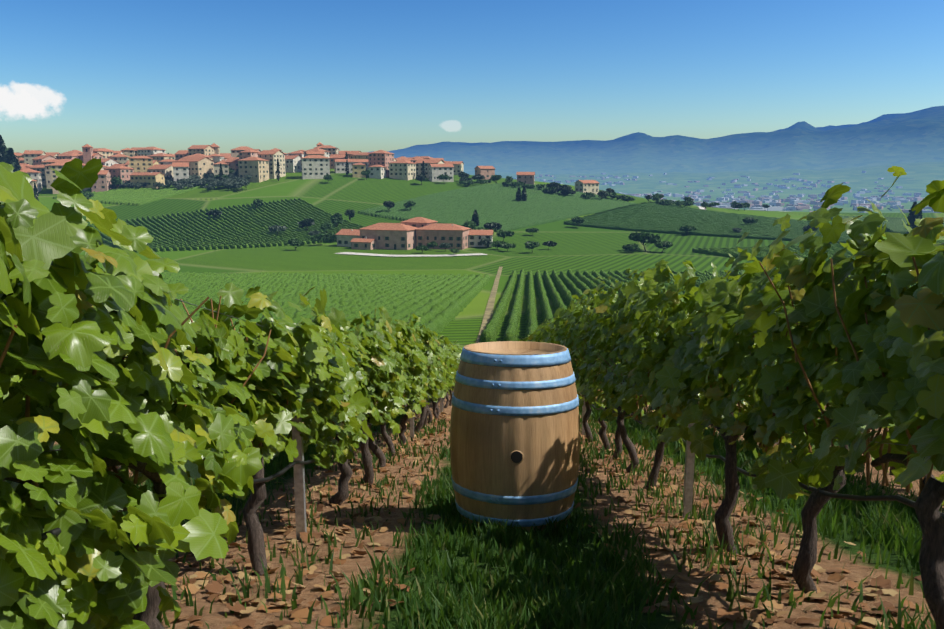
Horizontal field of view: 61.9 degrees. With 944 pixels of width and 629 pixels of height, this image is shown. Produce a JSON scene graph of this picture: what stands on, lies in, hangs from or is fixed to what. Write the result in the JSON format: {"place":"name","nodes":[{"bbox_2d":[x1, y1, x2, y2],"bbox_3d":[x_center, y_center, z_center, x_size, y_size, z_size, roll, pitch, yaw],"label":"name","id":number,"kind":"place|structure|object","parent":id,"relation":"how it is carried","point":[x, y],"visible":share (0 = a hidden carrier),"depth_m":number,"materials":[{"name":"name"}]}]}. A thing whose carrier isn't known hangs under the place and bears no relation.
{"place":"outdoors","nodes":[
{"label":"outdoors","id":0,"kind":"place"},
{"bbox_2d":[42,271,346,452],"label":"trellis wires","id":1,"kind":"object","parent":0,"point":[185,364],"depth_m":2.48,"materials":[{"name":"grey metal"}]},
{"bbox_2d":[84,411,406,558],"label":"aisle grass","id":2,"kind":"structure","parent":0,"point":[281,460],"depth_m":6.09,"materials":[{"name":"green plant"}]},
{"bbox_2d":[0,106,943,628],"bbox_3d":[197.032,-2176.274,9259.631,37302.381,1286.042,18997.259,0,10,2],"label":"ground","id":3,"kind":"structure","parent":0,"point":[910,144],"depth_m":280.83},
{"bbox_2d":[0,433,228,628],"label":"vine leaves","id":4,"kind":"object","parent":3,"relation":"on","point":[62,580],"visible":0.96,"depth_m":1.71,"materials":[{"name":"green plant"}]},
{"bbox_2d":[53,183,207,205],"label":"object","id":5,"kind":"object","parent":3,"relation":"on","point":[133,196],"visible":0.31,"depth_m":490.45,"materials":[{"name":"green plant"}]},
{"bbox_2d":[0,145,323,201],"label":"buildings","id":6,"kind":"structure","parent":3,"relation":"on","point":[207,167],"depth_m":531.88,"materials":[{"name":"paint"}]},
{"bbox_2d":[17,150,367,188],"bbox_3d":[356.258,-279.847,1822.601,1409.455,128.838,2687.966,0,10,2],"label":"buildings","id":7,"kind":"structure","parent":3,"relation":"on","point":[159,176],"depth_m":531.53,"materials":[{"name":"paint"}]},
{"bbox_2d":[0,158,430,544],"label":"vine leaves","id":8,"kind":"object","parent":3,"relation":"on","point":[82,329],"visible":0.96,"depth_m":1.85,"materials":[{"name":"green plant"}]},
{"bbox_2d":[86,198,364,252],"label":"vineyard","id":9,"kind":"object","parent":3,"relation":"on","point":[233,230],"visible":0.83,"depth_m":399.47,"materials":[{"name":"green plant"}]},
{"bbox_2d":[4,387,453,628],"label":"vine trunks","id":10,"kind":"object","parent":3,"relation":"on","point":[255,548],"visible":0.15,"depth_m":3.20,"materials":[{"name":"brown wood"}]},
{"bbox_2d":[27,150,453,191],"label":"buildings","id":11,"kind":"structure","parent":3,"relation":"on","point":[436,172],"depth_m":546.97,"materials":[{"name":"paint"}]},
{"bbox_2d":[19,147,494,186],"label":"buildings","id":12,"kind":"structure","parent":3,"relation":"on","point":[86,157],"depth_m":560.26,"materials":[{"name":"paint"}]},
{"bbox_2d":[156,417,450,628],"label":"weeds","id":13,"kind":"object","parent":3,"relation":"on","point":[298,577],"visible":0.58,"depth_m":3.84,"materials":[{"name":"green plant"}]},
{"bbox_2d":[19,148,597,192],"bbox_3d":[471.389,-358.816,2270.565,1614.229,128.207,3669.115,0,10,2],"label":"village windows","id":14,"kind":"structure","parent":3,"relation":"on","point":[255,167],"depth_m":547.06,"materials":[{"name":"grey"}]},
{"bbox_2d":[23,148,598,194],"bbox_3d":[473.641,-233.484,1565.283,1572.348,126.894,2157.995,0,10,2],"label":"buildings","id":15,"kind":"structure","parent":3,"relation":"on","point":[403,176],"depth_m":546.43,"materials":[{"name":"paint"}]},
{"bbox_2d":[25,149,800,204],"bbox_3d":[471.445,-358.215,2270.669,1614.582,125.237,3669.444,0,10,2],"label":"village shutters","id":16,"kind":"object","parent":15,"relation":"attached to","point":[241,167],"visible":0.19,"depth_m":539.45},
{"bbox_2d":[160,271,489,341],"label":"vineyard","id":17,"kind":"object","parent":3,"relation":"on","point":[438,303],"visible":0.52,"depth_m":146.95,"materials":[{"name":"green plant"}]},
{"bbox_2d":[337,235,359,246],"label":"farmhouse walls","id":18,"kind":"structure","parent":3,"relation":"on","point":[343,238],"depth_m":339.33,"materials":[{"name":"paint"}]},
{"bbox_2d":[291,398,442,539],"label":"trellis posts","id":19,"kind":"object","parent":3,"relation":"on","point":[300,498],"visible":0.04,"depth_m":3.90,"materials":[{"name":"grey wood"}]},
{"bbox_2d":[41,407,407,539],"bbox_3d":[-0.370,1.616,20.957,0.018,9.411,38.920,0,10,2],"label":"vine cordon","id":20,"kind":"object","parent":19,"relation":"attached to","point":[56,531],"visible":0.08,"depth_m":3.23,"materials":[{"name":"black wood"}]},
{"bbox_2d":[0,296,458,486],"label":"vine shoots","id":21,"kind":"object","parent":19,"relation":"attached to","point":[27,406],"depth_m":1.97,"materials":[{"name":"green plant"}]},
{"bbox_2d":[407,313,462,404],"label":"vine leaves","id":22,"kind":"object","parent":19,"relation":"attached to","point":[442,356],"visible":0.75,"depth_m":11.54,"materials":[{"name":"green plant"}]},
{"bbox_2d":[351,222,436,249],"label":"farmhouse walls","id":23,"kind":"structure","parent":3,"relation":"on","point":[394,237],"depth_m":325.67,"materials":[{"name":"paint"}]},
{"bbox_2d":[338,224,492,248],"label":"windows","id":24,"kind":"structure","parent":23,"relation":"in","point":[435,238],"depth_m":326.63,"materials":[{"name":"black glass"}]},
{"bbox_2d":[16,149,800,205],"bbox_3d":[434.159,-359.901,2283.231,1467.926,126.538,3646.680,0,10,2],"label":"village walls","id":25,"kind":"structure","parent":3,"relation":"on","point":[99,184],"depth_m":552.65,"materials":[{"name":"paint"}]},
{"bbox_2d":[14,142,857,205],"bbox_3d":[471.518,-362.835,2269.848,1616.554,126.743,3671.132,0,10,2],"label":"roofs","id":26,"kind":"structure","parent":25,"relation":"on","point":[181,162],"depth_m":563.48,"materials":[{"name":"tile"}]},
{"bbox_2d":[335,252,486,256],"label":"driveway","id":27,"kind":"structure","parent":3,"relation":"on","point":[354,253],"depth_m":302.17,"materials":[{"name":"beige gravel"}]},
{"bbox_2d":[335,217,493,242],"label":"farmhouse roofs","id":28,"kind":"structure","parent":3,"relation":"on","point":[400,227],"depth_m":328.97,"materials":[{"name":"tile"}]},
{"bbox_2d":[109,171,741,247],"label":"olive tree crowns","id":29,"kind":"object","parent":3,"relation":"on","point":[229,181],"visible":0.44,"depth_m":506.87,"materials":[{"name":"green plant"}]},
{"bbox_2d":[416,229,468,249],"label":"farmhouse walls","id":30,"kind":"structure","parent":3,"relation":"on","point":[438,234],"depth_m":326.12,"materials":[{"name":"paint"}]},
{"bbox_2d":[35,164,913,253],"bbox_3d":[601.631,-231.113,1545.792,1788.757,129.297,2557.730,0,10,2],"label":"tree trunks","id":31,"kind":"object","parent":3,"relation":"on","point":[388,208],"visible":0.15,"depth_m":499.62,"materials":[{"name":"brown plant"}]},
{"bbox_2d":[0,135,922,246],"bbox_3d":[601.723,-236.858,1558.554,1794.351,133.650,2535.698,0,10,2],"label":"trees","id":32,"kind":"object","parent":31,"relation":"attached to","point":[8,155],"visible":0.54,"depth_m":497.36,"materials":[{"name":"green plant"}]},
{"bbox_2d":[82,155,890,252],"bbox_3d":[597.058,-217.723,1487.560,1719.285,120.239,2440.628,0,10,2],"label":"trees","id":33,"kind":"object","parent":31,"relation":"attached to","point":[642,237],"visible":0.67,"depth_m":399.81,"materials":[{"name":"green plant"}]},
{"bbox_2d":[468,235,492,246],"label":"farmhouse walls","id":34,"kind":"structure","parent":3,"relation":"on","point":[476,240],"depth_m":332.18,"materials":[{"name":"paint"}]},
{"bbox_2d":[476,267,502,342],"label":"dirt path","id":35,"kind":"structure","parent":3,"relation":"on","point":[487,317],"depth_m":131.12,"materials":[{"name":"beige soil"}]},
{"bbox_2d":[358,182,639,231],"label":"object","id":36,"kind":"object","parent":3,"relation":"on","point":[500,204],"visible":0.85,"depth_m":460.50,"materials":[{"name":"green plant"}]},
{"bbox_2d":[87,412,930,628],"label":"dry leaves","id":37,"kind":"object","parent":3,"relation":"on","point":[214,588],"visible":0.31,"depth_m":3.26,"materials":[{"name":"brown plant"}]},
{"bbox_2d":[450,341,579,533],"bbox_3d":[0.237,0.694,4.357,0.715,1.030,0.719,0,5,2],"label":"barrel","id":38,"kind":"object","parent":3,"relation":"on","point":[515,437],"visible":0.94,"depth_m":4.06,"materials":[{"name":"brown wood"}]},
{"bbox_2d":[332,438,727,628],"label":"aisle grass","id":39,"kind":"structure","parent":3,"relation":"on","point":[528,606],"depth_m":2.97,"materials":[{"name":"green plant"}]},
{"bbox_2d":[582,335,697,517],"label":"trellis posts","id":40,"kind":"object","parent":3,"relation":"on","point":[688,480],"depth_m":4.57,"materials":[{"name":"grey wood"}]},
{"bbox_2d":[526,288,596,403],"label":"vine leaves","id":41,"kind":"object","parent":40,"relation":"attached to","point":[556,331],"visible":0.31,"depth_m":10.85,"materials":[{"name":"green plant"}]},
{"bbox_2d":[571,257,932,494],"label":"vine shoots","id":42,"kind":"object","parent":40,"relation":"attached to","point":[885,468],"visible":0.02,"depth_m":2.41,"materials":[{"name":"plant"}]},
{"bbox_2d":[568,166,943,504],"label":"vine leaves","id":43,"kind":"object","parent":42,"relation":"attached to","point":[898,342],"visible":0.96,"depth_m":2.71,"materials":[{"name":"green plant"}]},
{"bbox_2d":[581,399,943,519],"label":"vine cordon","id":44,"kind":"object","parent":40,"relation":"attached to","point":[904,500],"visible":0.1,"depth_m":2.62,"materials":[{"name":"black wood"}]},
{"bbox_2d":[479,269,916,342],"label":"vineyard","id":45,"kind":"object","parent":3,"relation":"on","point":[572,282],"visible":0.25,"depth_m":153.13,"materials":[{"name":"green plant"}]},
{"bbox_2d":[564,202,851,243],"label":"vineyard","id":46,"kind":"object","parent":3,"relation":"on","point":[652,217],"visible":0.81,"depth_m":427.45,"materials":[{"name":"green plant"}]},
{"bbox_2d":[513,171,940,212],"bbox_3d":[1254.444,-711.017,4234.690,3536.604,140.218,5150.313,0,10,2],"label":"distant town","id":47,"kind":"object","parent":3,"relation":"on","point":[771,201],"visible":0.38,"depth_m":3386.81,"materials":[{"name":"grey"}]},
{"bbox_2d":[577,415,935,628],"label":"weeds","id":48,"kind":"object","parent":3,"relation":"on","point":[765,589],"visible":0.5,"depth_m":3.88,"materials":[{"name":"green plant"}]},
{"bbox_2d":[578,392,943,628],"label":"grapevine trunks","id":49,"kind":"object","parent":3,"relation":"on","point":[928,502],"visible":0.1,"depth_m":2.86,"materials":[{"name":"brown wood"}]},
{"bbox_2d":[579,401,943,594],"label":"aisle grass","id":50,"kind":"structure","parent":3,"relation":"on","point":[894,525],"depth_m":4.59,"materials":[{"name":"green plant"}]},
{"bbox_2d":[636,395,895,475],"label":"grape clusters","id":51,"kind":"object","parent":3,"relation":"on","point":[846,447],"depth_m":6.41,"materials":[{"name":"plant"}]},
{"bbox_2d":[692,240,943,273],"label":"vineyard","id":52,"kind":"object","parent":3,"relation":"on","point":[763,252],"visible":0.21,"depth_m":303.36,"materials":[{"name":"green plant"}]},
{"bbox_2d":[831,215,943,233],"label":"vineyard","id":53,"kind":"object","parent":3,"relation":"on","point":[894,225],"visible":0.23,"depth_m":513.30,"materials":[{"name":"green plant"}]},
{"bbox_2d":[0,0,943,153],"label":"sky","id":54,"kind":"structure","parent":0,"point":[172,76],"materials":[{"name":"blue"}]},
{"bbox_2d":[646,323,906,445],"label":"trellis wires","id":55,"kind":"object","parent":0,"point":[833,437],"visible":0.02,"depth_m":2.36,"materials":[{"name":"grey metal"}]},
{"bbox_3d":[-2.615,1.435,16.828,0.045,7.407,25.699,0,10,2],"label":"trellis","id":56,"kind":"object","parent":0,"visible":0},
{"bbox_2d":[3,311,259,403],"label":"vine leaves","id":57,"kind":"object","parent":56,"relation":"attached to","point":[14,379],"depth_m":5.03,"materials":[{"name":"green plant"}]},
{"bbox_3d":[3.687,1.478,16.850,0.045,7.421,25.782,0,10,2],"label":"trellis","id":58,"kind":"object","parent":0,"visible":0},
{"bbox_2d":[654,311,842,406],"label":"vine leaves","id":59,"kind":"object","parent":58,"relation":"attached to","point":[750,403],"depth_m":9.52,"materials":[{"name":"green plant"}]}
]}

